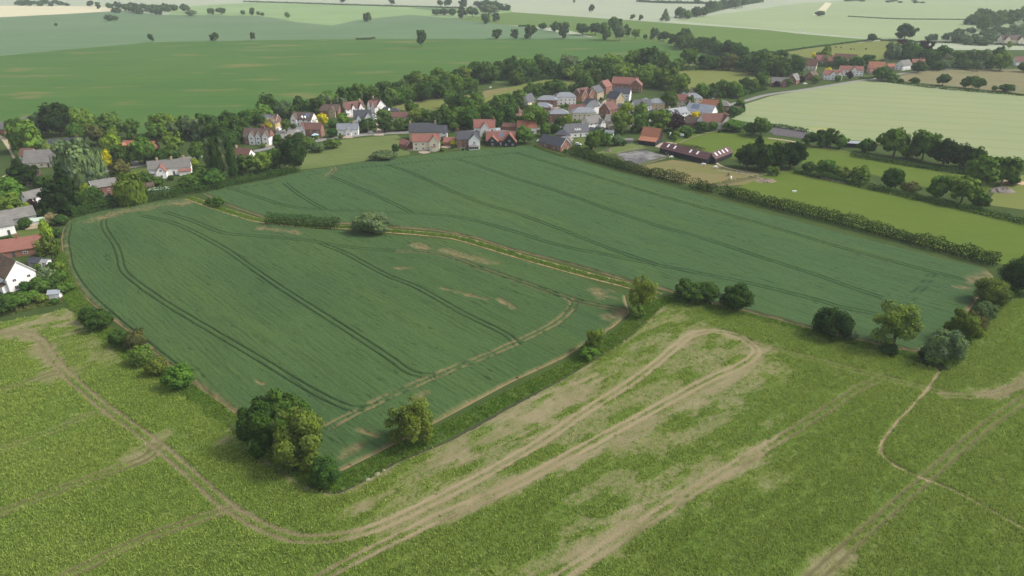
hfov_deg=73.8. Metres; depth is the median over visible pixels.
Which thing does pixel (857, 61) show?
bush
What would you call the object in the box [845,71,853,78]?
broadleaf tree
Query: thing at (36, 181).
broadleaf tree
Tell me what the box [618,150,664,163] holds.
riding arena
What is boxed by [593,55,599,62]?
broadleaf tree
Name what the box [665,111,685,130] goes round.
broadleaf tree
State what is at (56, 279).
bush
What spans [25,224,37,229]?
patio
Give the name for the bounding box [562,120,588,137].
house
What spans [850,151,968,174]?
hedge
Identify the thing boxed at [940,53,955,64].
broadleaf tree
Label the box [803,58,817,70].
house
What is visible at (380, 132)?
driveway
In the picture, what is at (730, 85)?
broadleaf tree
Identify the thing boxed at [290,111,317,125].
house
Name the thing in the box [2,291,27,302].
bush
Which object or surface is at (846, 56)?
house
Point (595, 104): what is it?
house
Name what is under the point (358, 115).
house
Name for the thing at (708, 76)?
paddock
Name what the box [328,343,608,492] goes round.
grass verge
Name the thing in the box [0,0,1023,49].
field
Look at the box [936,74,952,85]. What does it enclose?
broadleaf tree
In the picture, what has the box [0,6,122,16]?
stubble field
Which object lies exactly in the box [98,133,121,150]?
broadleaf tree
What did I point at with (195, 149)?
broadleaf tree
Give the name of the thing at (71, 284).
bush
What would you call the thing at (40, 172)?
house
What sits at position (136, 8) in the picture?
wood
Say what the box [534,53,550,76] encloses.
broadleaf tree
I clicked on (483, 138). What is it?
bush
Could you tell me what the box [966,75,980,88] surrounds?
broadleaf tree
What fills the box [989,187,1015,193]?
brushwood heap
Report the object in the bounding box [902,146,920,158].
broadleaf tree
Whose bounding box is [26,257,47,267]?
garden annex
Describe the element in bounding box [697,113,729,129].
house
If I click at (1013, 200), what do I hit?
pasture
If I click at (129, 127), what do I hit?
broadleaf tree
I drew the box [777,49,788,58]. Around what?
broadleaf tree
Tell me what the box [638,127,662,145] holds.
barn
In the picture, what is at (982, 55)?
broadleaf tree
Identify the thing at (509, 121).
undergrowth
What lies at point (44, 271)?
bush
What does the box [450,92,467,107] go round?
broadleaf tree
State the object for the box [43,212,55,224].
broadleaf tree
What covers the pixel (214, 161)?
poplar tree
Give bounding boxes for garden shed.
[42,259,50,265]
[46,289,62,299]
[145,182,154,187]
[605,130,614,135]
[625,138,632,142]
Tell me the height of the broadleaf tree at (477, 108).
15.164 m
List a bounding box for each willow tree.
[49,136,109,187]
[110,171,149,206]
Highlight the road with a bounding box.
[19,67,984,197]
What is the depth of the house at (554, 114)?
490.87 m
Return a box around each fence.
[616,147,668,164]
[710,171,782,186]
[755,136,915,164]
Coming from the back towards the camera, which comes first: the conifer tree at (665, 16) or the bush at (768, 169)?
the conifer tree at (665, 16)
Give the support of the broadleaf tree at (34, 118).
on the ground at (6, 158)
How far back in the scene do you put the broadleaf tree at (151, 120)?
449.37 m
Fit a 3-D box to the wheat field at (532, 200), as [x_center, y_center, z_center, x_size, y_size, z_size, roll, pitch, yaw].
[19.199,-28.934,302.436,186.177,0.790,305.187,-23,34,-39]
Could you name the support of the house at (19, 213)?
on the ground at (6, 158)
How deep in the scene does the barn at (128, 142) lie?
413.18 m
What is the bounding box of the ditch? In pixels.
[74,307,660,493]
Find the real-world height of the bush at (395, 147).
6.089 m
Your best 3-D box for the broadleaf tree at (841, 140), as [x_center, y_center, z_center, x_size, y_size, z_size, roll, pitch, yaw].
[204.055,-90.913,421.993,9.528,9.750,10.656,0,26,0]
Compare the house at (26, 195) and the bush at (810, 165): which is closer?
the house at (26, 195)
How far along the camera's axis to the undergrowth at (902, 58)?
796.03 m
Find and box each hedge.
[9,145,22,163]
[64,183,183,217]
[182,165,300,193]
[243,0,457,7]
[264,212,340,228]
[356,37,375,39]
[533,144,565,155]
[568,145,690,183]
[597,126,624,134]
[636,0,715,3]
[673,143,703,149]
[689,177,718,192]
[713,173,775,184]
[719,184,1001,266]
[771,123,808,131]
[785,38,880,50]
[793,168,1023,223]
[848,15,964,19]
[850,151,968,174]
[879,79,1023,95]
[880,39,1023,45]
[950,285,1021,363]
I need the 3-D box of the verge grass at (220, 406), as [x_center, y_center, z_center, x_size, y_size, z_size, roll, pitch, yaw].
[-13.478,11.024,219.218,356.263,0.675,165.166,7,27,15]
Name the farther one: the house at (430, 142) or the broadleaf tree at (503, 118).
the broadleaf tree at (503, 118)
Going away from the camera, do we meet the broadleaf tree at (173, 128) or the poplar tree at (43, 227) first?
the poplar tree at (43, 227)
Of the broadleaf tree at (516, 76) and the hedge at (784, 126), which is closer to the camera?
the hedge at (784, 126)
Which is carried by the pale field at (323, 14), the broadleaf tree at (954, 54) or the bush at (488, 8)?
the bush at (488, 8)
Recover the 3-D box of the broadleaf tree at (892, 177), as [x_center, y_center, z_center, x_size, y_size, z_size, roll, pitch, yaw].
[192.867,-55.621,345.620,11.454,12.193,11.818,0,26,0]
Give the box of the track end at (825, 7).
[814,3,831,14]
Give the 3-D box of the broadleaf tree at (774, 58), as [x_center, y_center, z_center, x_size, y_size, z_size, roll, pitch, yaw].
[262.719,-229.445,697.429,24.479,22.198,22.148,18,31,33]
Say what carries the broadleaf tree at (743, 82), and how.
on the ground at (6, 158)
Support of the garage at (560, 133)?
on the ground at (6, 158)
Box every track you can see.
[0,136,18,177]
[716,163,757,174]
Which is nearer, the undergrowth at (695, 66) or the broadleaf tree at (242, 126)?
the broadleaf tree at (242, 126)
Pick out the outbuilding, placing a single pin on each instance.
(509, 126)
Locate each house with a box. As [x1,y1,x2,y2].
[0,205,36,224]
[0,216,15,236]
[0,233,40,257]
[0,253,35,292]
[18,148,34,159]
[20,188,41,202]
[21,169,41,182]
[22,149,55,167]
[48,135,85,145]
[88,177,116,195]
[146,155,191,178]
[234,144,255,157]
[242,126,274,144]
[251,121,265,127]
[262,114,281,130]
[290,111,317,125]
[299,122,324,138]
[319,102,341,117]
[336,120,359,135]
[341,98,364,115]
[353,109,373,122]
[367,96,385,112]
[391,112,408,120]
[409,120,436,139]
[412,133,439,151]
[437,125,447,139]
[456,128,479,149]
[473,117,494,136]
[486,131,516,146]
[517,120,536,133]
[520,93,535,107]
[537,93,557,106]
[537,102,552,111]
[538,133,571,151]
[548,106,568,121]
[553,92,575,104]
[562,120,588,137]
[568,104,585,113]
[571,107,596,120]
[573,87,594,102]
[580,115,606,129]
[582,98,601,113]
[590,85,603,99]
[598,79,612,93]
[599,99,617,116]
[604,112,631,128]
[606,91,624,103]
[612,76,642,92]
[614,87,631,100]
[631,99,652,113]
[651,98,664,109]
[668,105,688,115]
[675,94,688,106]
[682,92,702,103]
[684,116,697,126]
[686,100,717,114]
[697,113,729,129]
[701,99,718,106]
[717,97,730,111]
[725,106,741,113]
[770,77,789,86]
[789,73,800,84]
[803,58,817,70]
[805,71,817,80]
[815,55,834,65]
[822,70,842,79]
[835,53,857,60]
[839,65,863,75]
[866,61,885,73]
[886,63,896,68]
[894,59,912,70]
[911,57,925,68]
[997,35,1023,43]
[1012,56,1023,64]
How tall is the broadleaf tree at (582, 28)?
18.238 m
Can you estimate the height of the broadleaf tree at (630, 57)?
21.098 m
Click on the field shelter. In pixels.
(852, 144)
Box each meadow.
[283,135,409,170]
[461,12,865,52]
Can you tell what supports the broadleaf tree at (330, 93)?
on the ground at (6, 158)
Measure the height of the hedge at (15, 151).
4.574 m
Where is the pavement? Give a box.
[316,133,401,141]
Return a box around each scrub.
[14,0,69,5]
[844,0,925,2]
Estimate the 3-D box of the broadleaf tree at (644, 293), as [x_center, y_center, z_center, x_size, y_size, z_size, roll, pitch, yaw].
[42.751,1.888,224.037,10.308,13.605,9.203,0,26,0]
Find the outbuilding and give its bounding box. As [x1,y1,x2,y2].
[502,123,516,130]
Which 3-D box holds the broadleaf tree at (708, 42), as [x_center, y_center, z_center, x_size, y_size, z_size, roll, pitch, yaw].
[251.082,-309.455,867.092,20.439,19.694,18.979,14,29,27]
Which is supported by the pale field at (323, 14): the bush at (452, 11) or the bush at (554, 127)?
the bush at (452, 11)
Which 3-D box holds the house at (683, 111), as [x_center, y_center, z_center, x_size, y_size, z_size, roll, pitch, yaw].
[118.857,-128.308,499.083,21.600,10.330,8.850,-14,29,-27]
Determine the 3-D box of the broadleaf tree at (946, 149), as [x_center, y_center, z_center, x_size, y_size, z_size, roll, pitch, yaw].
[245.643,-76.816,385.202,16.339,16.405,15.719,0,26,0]
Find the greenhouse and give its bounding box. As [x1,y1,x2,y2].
[30,217,45,224]
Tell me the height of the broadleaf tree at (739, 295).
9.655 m
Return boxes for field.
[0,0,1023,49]
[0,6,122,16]
[0,11,598,55]
[0,39,699,134]
[0,299,1023,575]
[62,199,627,469]
[169,3,511,24]
[205,146,992,350]
[415,8,454,9]
[673,0,1023,40]
[731,80,1023,159]
[898,69,1023,93]
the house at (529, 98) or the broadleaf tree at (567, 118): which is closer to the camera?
the broadleaf tree at (567, 118)
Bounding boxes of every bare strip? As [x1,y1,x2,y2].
[187,199,655,296]
[198,198,660,293]
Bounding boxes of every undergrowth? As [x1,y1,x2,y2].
[160,125,257,141]
[232,135,243,146]
[275,99,367,118]
[383,75,508,91]
[385,86,476,105]
[422,119,513,128]
[510,73,572,84]
[533,88,567,96]
[567,80,688,93]
[666,62,748,70]
[673,44,787,61]
[674,0,763,18]
[702,85,767,98]
[728,104,745,117]
[748,67,803,76]
[817,61,866,69]
[889,55,999,66]
[913,64,974,71]
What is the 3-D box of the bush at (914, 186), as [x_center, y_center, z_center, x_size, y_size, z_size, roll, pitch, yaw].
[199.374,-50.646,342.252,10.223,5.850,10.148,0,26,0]
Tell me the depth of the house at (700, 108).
501.63 m
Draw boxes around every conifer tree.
[34,177,66,215]
[49,163,91,215]
[659,8,669,20]
[717,99,725,112]
[755,136,765,147]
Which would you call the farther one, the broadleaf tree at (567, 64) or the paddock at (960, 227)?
the broadleaf tree at (567, 64)
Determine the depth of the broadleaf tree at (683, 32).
911.96 m
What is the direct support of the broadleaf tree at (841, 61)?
on the ground at (6, 158)
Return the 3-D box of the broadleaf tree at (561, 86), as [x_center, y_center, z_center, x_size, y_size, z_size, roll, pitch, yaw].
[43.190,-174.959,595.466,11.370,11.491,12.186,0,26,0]
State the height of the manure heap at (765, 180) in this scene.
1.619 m
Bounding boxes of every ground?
[0,50,1023,492]
[596,142,644,153]
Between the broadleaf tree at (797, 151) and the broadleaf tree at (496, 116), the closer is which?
the broadleaf tree at (797, 151)
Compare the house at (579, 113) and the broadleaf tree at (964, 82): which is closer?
the house at (579, 113)
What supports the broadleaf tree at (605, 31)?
on the meadow at (755, 40)
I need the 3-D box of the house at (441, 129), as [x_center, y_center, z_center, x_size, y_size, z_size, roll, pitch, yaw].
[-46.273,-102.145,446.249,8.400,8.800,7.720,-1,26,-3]
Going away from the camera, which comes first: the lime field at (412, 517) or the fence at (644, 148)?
the lime field at (412, 517)
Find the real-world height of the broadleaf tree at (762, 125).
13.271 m
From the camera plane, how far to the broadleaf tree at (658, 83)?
616.63 m
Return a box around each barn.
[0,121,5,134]
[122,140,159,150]
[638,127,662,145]
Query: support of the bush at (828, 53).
on the ground at (6, 158)
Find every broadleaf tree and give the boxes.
[0,176,25,199]
[0,192,25,210]
[3,117,21,127]
[3,119,42,149]
[4,161,38,184]
[26,112,47,134]
[26,198,36,210]
[30,233,60,261]
[31,174,53,187]
[36,102,71,135]
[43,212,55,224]
[65,121,85,137]
[66,108,91,126]
[68,106,95,123]
[70,188,91,206]
[79,183,90,191]
[84,124,104,144]
[86,0,93,5]
[93,111,124,132]
[95,2,100,8]
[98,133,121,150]
[100,149,114,166]
[101,128,121,140]
[105,3,113,8]
[108,144,130,162]
[122,118,139,139]
[126,135,155,163]
[144,112,163,128]
[145,122,166,141]
[147,34,153,41]
[153,114,176,131]
[161,131,183,150]
[165,121,180,134]
[174,115,188,134]
[179,3,189,11]
[179,116,193,134]
[187,141,202,160]
[189,118,206,140]
[194,113,217,135]
[202,120,218,137]
[207,8,213,13]
[209,32,218,39]
[213,120,230,136]
[215,7,225,14]
[216,110,237,121]
[224,116,246,129]
[229,126,242,133]
[230,131,241,139]
[231,133,237,144]
[233,110,254,124]
[235,395,274,458]
[236,121,251,134]
[236,154,256,174]
[249,7,254,14]
[250,32,255,40]
[251,111,265,127]
[252,151,273,171]
[253,103,273,113]
[255,92,278,110]
[264,118,276,127]
[264,388,310,433]
[266,405,325,470]
[267,148,282,167]
[274,100,291,115]
[279,136,306,170]
[280,118,289,132]
[286,105,298,116]
[292,95,306,111]
[305,99,310,110]
[309,96,324,113]
[310,454,340,488]
[316,113,328,123]
[319,93,331,103]
[321,90,339,103]
[332,97,347,104]
[335,86,355,97]
[336,113,348,122]
[346,93,357,101]
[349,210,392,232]
[352,83,369,99]
[363,12,371,20]
[365,84,378,99]
[374,81,390,90]
[374,90,392,106]
[376,109,392,119]
[376,117,393,131]
[384,394,434,444]
[387,81,400,87]
[392,117,407,130]
[395,87,409,101]
[398,78,410,86]
[399,85,414,99]
[403,74,411,80]
[404,99,418,111]
[404,117,414,128]
[407,108,426,120]
[409,70,428,84]
[414,79,433,99]
[416,30,425,46]
[421,109,433,122]
[427,112,446,124]
[428,75,439,80]
[428,80,435,96]
[430,67,446,78]
[433,79,451,97]
[434,103,450,119]
[440,75,453,84]
[443,0,451,5]
[443,89,455,105]
[444,109,457,125]
[446,74,463,91]
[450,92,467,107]
[451,68,468,77]
[452,106,464,119]
[455,65,471,77]
[457,6,467,17]
[457,110,474,128]
[458,0,466,6]
[459,77,472,91]
[462,99,474,108]
[462,106,481,128]
[466,6,478,15]
[466,77,478,92]
[467,61,481,78]
[467,91,485,106]
[471,61,493,82]
[474,104,485,118]
[477,104,495,118]
[481,13,489,23]
[484,64,499,82]
[484,110,502,125]
[490,95,506,109]
[491,29,501,37]
[492,13,499,21]
[493,61,507,78]
[496,110,508,123]
[499,102,519,118]
[501,93,515,104]
[503,55,516,74]
[506,60,527,76]
[506,98,517,106]
[508,70,524,84]
[510,29,518,38]
[513,90,526,104]
[513,115,522,122]
[516,125,533,143]
[518,58,535,73]
[521,102,548,126]
[523,85,534,93]
[524,24,537,38]
[526,63,541,79]
[526,82,538,93]
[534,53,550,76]
[537,82,545,91]
[544,60,557,74]
[544,81,556,91]
[549,21,559,30]
[554,62,566,75]
[555,80,567,91]
[558,21,569,38]
[559,54,577,66]
[560,113,572,126]
[562,67,575,79]
[564,62,571,76]
[570,63,583,69]
[572,69,589,83]
[575,23,590,34]
[576,73,593,88]
[577,59,592,69]
[583,60,599,74]
[584,129,601,149]
[585,328,605,348]
[589,4,594,12]
[589,23,600,34]
[590,65,602,83]
[592,61,617,81]
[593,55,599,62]
[599,22,610,39]
[599,56,615,64]
[604,53,621,63]
[608,16,622,30]
[610,110,634,131]
[613,63,631,76]
[614,25,626,40]
[617,102,633,113]
[624,24,630,36]
[624,48,641,59]
[624,62,640,76]
[625,53,637,68]
[628,275,658,305]
[631,29,640,38]
[632,112,649,132]
[633,65,653,87]
[633,102,648,118]
[635,46,660,65]
[644,63,661,79]
[648,109,671,129]
[649,27,659,38]
[654,71,670,88]
[656,31,669,39]
[656,51,669,66]
[658,67,679,84]
[661,90,678,108]
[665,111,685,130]
[667,60,680,71]
[668,34,676,43]
[669,73,690,93]
[673,277,703,301]
[674,7,685,14]
[674,57,686,66]
[675,35,686,49]
[676,28,691,36]
[680,48,699,65]
[681,10,692,18]
[682,32,696,46]
[685,95,694,105]
[691,6,702,16]
[691,111,699,116]
[693,83,709,96]
[694,37,705,49]
[696,54,710,65]
[699,281,720,302]
[701,6,709,15]
[702,36,716,49]
[704,55,720,68]
[705,0,716,9]
[706,86,714,98]
[707,82,721,93]
[712,40,724,52]
[715,1,722,6]
[716,78,728,93]
[719,282,754,309]
[720,52,739,69]
[721,39,735,52]
[725,81,742,92]
[729,42,742,54]
[730,85,743,97]
[731,0,741,8]
[734,142,758,167]
[736,54,751,70]
[737,46,749,55]
[738,76,752,89]
[743,122,756,134]
[747,78,759,90]
[748,50,771,73]
[749,144,774,170]
[752,117,772,135]
[755,72,769,85]
[766,51,778,70]
[769,141,788,166]
[774,56,793,76]
[774,166,779,175]
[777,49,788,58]
[783,141,808,167]
[787,54,806,72]
[802,132,816,144]
[810,129,827,147]
[810,307,855,337]
[813,159,838,176]
[822,45,831,51]
[824,128,840,146]
[834,134,850,148]
[835,56,848,65]
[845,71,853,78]
[850,165,870,183]
[862,54,875,64]
[870,299,924,344]
[876,127,914,156]
[881,167,905,187]
[883,41,901,60]
[895,23,919,38]
[896,39,907,44]
[900,40,912,58]
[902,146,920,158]
[903,42,923,57]
[910,60,926,72]
[912,129,943,159]
[915,49,927,58]
[918,40,936,58]
[922,328,970,363]
[923,48,942,60]
[926,59,935,65]
[926,174,952,197]
[930,138,961,165]
[931,62,943,69]
[936,44,953,59]
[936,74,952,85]
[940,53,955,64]
[941,59,950,69]
[942,307,985,339]
[949,175,985,202]
[950,142,972,167]
[951,51,960,56]
[953,59,962,65]
[954,51,968,62]
[960,60,972,68]
[960,76,971,87]
[960,146,987,167]
[965,154,1000,186]
[966,49,977,60]
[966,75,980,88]
[967,50,980,61]
[972,60,984,70]
[972,276,1013,304]
[974,78,986,88]
[977,49,992,59]
[984,55,994,65]
[992,45,1006,55]
[992,51,1013,70]
[993,156,1023,184]
[997,258,1023,290]
[1006,41,1013,48]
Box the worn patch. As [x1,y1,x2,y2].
[478,87,513,96]
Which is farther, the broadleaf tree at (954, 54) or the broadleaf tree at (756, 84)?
the broadleaf tree at (954, 54)
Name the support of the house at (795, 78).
on the ground at (6, 158)
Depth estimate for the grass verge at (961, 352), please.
197.81 m
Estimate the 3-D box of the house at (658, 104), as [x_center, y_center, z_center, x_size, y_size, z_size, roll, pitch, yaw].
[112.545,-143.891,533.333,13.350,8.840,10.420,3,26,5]
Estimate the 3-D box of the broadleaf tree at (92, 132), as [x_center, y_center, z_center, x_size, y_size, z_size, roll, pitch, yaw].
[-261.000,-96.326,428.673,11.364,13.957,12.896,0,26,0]
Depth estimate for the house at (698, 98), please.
550.68 m
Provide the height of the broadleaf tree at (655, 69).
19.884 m
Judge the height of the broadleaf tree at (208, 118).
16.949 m
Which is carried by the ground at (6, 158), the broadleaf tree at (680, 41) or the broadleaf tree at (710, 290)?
the broadleaf tree at (680, 41)
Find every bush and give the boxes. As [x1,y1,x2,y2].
[0,296,16,312]
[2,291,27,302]
[14,292,33,304]
[17,217,32,227]
[17,281,30,290]
[25,290,38,296]
[28,276,42,287]
[32,263,41,269]
[32,293,48,302]
[33,279,50,291]
[36,266,55,277]
[42,143,50,148]
[43,277,54,286]
[45,261,55,268]
[48,298,58,303]
[50,270,68,280]
[50,275,60,283]
[51,214,68,224]
[51,261,64,269]
[52,228,62,237]
[52,282,68,292]
[61,280,76,290]
[77,307,93,320]
[83,185,103,202]
[83,308,113,329]
[98,195,116,205]
[103,14,114,20]
[106,159,130,175]
[106,328,125,345]
[123,327,146,349]
[126,343,154,366]
[138,171,151,181]
[142,151,154,161]
[143,356,169,375]
[146,176,163,185]
[149,147,180,159]
[159,362,195,388]
[177,174,199,189]
[185,10,196,15]
[190,158,199,166]
[190,165,206,176]
[197,168,227,185]
[205,198,211,203]
[211,195,224,206]
[273,134,281,141]
[275,138,284,151]
[292,132,306,140]
[301,136,314,146]
[308,142,324,151]
[323,138,341,147]
[326,127,337,136]
[327,120,337,127]
[358,118,375,131]
[368,150,397,159]
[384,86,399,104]
[392,144,398,151]
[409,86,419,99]
[432,9,439,14]
[439,8,447,14]
[448,8,456,15]
[449,122,459,130]
[479,4,498,13]
[481,132,485,140]
[538,23,546,28]
[540,124,550,134]
[550,124,559,132]
[553,116,560,125]
[578,342,598,359]
[599,132,612,145]
[611,135,624,145]
[629,304,645,317]
[671,130,679,136]
[679,125,694,136]
[694,121,710,132]
[708,121,717,129]
[721,119,745,130]
[727,106,739,115]
[736,98,744,103]
[736,102,745,107]
[763,166,774,172]
[773,81,780,86]
[785,78,792,85]
[799,76,805,82]
[801,161,815,171]
[810,74,820,83]
[815,10,824,15]
[821,52,832,57]
[834,75,841,80]
[834,166,851,178]
[842,329,858,339]
[850,56,865,65]
[855,138,876,152]
[867,33,877,40]
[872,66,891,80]
[879,343,899,354]
[885,72,899,80]
[900,181,921,191]
[908,77,920,82]
[917,347,939,361]
[965,310,988,330]
[969,192,992,206]
[973,301,1000,321]
[985,63,993,68]
[998,84,1015,91]
[1008,176,1021,184]
[1017,62,1023,70]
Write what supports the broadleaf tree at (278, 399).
on the bare margin at (349, 465)
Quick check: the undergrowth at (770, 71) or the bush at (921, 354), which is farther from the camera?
the undergrowth at (770, 71)
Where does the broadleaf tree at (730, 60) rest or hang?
on the paddock at (708, 76)
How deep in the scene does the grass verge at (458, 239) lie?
277.24 m
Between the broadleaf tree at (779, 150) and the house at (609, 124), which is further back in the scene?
the house at (609, 124)
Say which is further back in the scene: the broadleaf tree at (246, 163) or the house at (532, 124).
the house at (532, 124)
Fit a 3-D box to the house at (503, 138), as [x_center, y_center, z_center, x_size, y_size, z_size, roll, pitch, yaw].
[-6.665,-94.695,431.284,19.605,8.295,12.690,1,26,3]
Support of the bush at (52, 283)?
on the ground at (6, 158)
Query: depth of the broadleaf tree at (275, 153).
377.94 m
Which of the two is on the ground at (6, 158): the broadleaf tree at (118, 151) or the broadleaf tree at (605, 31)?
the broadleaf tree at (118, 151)
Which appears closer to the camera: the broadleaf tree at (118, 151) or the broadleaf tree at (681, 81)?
the broadleaf tree at (118, 151)
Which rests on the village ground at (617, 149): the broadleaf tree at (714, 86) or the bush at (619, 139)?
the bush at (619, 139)
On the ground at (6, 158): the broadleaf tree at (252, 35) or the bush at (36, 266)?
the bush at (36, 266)
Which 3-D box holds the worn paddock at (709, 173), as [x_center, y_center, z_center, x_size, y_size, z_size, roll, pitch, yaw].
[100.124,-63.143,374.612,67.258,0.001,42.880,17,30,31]
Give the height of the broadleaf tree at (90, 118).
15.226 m
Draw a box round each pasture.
[788,40,897,59]
[990,175,1023,209]
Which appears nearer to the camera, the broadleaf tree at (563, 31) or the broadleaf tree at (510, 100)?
the broadleaf tree at (510, 100)
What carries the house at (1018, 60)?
on the ground at (6, 158)
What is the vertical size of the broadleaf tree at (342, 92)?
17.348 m
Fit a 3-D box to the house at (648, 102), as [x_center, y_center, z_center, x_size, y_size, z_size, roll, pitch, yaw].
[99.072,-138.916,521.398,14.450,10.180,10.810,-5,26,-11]
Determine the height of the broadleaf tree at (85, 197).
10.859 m
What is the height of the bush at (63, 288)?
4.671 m
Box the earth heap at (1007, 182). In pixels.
[999,180,1023,184]
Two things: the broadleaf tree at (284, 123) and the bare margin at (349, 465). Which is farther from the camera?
the broadleaf tree at (284, 123)
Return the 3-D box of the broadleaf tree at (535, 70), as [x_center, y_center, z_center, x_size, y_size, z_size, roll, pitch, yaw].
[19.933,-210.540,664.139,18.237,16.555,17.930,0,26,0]
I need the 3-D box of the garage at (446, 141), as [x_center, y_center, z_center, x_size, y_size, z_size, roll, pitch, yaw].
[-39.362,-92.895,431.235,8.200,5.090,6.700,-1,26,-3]
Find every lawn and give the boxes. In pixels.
[12,228,39,237]
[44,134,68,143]
[110,168,146,175]
[574,137,586,145]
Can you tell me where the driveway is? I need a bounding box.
[374,122,383,135]
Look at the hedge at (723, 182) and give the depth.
361.01 m
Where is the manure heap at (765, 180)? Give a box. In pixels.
[754,178,775,182]
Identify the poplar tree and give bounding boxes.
[37,218,53,240]
[202,138,212,169]
[209,136,221,172]
[216,137,229,179]
[223,135,236,178]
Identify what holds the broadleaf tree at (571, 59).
on the ground at (6, 158)
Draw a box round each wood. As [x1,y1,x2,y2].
[110,1,177,14]
[473,0,510,10]
[924,23,1023,44]
[963,6,1023,29]
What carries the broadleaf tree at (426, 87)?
on the paddock at (435, 105)
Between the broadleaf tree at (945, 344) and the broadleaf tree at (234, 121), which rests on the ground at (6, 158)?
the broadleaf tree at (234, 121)
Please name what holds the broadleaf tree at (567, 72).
on the ground at (6, 158)
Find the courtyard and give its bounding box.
[275,127,298,138]
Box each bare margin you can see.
[61,199,628,470]
[207,195,989,350]
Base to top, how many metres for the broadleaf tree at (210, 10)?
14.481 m
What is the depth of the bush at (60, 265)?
255.14 m
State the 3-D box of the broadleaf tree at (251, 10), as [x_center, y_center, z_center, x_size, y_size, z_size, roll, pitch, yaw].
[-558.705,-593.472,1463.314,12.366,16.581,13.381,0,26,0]
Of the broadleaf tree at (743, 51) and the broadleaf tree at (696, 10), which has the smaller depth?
the broadleaf tree at (743, 51)
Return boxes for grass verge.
[54,253,87,310]
[98,326,237,425]
[188,197,660,295]
[234,429,313,484]
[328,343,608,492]
[601,298,666,344]
[663,297,925,362]
[938,292,1019,368]
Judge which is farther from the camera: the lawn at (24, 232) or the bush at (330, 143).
the bush at (330, 143)
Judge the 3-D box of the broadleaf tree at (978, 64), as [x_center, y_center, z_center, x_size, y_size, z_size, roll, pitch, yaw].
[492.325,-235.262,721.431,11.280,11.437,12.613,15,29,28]
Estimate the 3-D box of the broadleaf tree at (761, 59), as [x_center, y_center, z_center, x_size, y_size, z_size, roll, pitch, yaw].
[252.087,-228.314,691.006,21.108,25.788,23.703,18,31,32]
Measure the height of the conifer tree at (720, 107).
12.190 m
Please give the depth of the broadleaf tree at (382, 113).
486.97 m
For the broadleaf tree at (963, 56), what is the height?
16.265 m
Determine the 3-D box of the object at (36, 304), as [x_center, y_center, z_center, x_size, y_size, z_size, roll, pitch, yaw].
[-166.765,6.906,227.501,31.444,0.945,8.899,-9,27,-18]
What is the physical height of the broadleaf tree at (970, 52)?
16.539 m
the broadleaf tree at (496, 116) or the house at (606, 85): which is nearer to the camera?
the broadleaf tree at (496, 116)
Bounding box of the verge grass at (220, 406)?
[52,196,1021,493]
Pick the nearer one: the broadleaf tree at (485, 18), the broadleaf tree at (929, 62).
the broadleaf tree at (929, 62)
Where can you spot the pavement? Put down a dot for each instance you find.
(366, 135)
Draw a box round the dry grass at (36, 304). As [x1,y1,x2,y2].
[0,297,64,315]
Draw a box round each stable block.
[659,142,711,163]
[711,146,733,163]
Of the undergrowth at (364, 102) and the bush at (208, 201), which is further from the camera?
the undergrowth at (364, 102)
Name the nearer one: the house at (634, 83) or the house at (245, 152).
the house at (245, 152)
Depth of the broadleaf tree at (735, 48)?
807.08 m
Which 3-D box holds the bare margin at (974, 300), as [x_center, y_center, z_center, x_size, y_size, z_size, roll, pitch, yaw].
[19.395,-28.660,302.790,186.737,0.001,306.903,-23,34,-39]
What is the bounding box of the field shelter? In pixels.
[844,141,860,147]
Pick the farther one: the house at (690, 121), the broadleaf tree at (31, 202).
the house at (690, 121)
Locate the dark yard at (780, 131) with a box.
[769,127,806,137]
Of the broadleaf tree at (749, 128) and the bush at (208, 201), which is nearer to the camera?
the bush at (208, 201)
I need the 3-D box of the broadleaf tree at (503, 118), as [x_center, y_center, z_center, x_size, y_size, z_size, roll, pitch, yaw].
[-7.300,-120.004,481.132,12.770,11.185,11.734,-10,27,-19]
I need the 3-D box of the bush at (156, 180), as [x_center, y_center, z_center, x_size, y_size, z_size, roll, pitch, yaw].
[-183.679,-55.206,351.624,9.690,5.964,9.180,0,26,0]
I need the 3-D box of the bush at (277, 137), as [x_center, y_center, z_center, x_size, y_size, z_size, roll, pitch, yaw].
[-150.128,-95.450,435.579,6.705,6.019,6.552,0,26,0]
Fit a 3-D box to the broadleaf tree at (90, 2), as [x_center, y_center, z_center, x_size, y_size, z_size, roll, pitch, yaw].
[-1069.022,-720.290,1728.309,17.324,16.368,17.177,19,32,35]
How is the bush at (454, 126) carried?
on the ground at (6, 158)
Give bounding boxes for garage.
[390,108,399,111]
[398,138,412,148]
[443,137,455,145]
[555,130,569,136]
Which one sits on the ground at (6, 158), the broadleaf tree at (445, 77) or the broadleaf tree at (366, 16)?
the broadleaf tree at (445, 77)
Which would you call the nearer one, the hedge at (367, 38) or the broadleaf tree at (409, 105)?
the broadleaf tree at (409, 105)
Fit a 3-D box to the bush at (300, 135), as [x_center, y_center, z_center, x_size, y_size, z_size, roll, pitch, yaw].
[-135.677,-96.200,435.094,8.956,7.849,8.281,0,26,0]
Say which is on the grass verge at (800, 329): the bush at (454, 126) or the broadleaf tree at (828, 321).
the broadleaf tree at (828, 321)
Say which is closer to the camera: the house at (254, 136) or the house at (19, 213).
the house at (19, 213)
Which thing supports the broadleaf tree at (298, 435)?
on the grass verge at (296, 469)
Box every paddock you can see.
[392,78,575,110]
[637,160,766,185]
[662,64,770,88]
[667,131,997,193]
[725,170,1023,264]
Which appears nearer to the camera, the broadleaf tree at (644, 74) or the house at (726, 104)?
the house at (726, 104)
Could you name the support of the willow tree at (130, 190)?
on the ground at (6, 158)

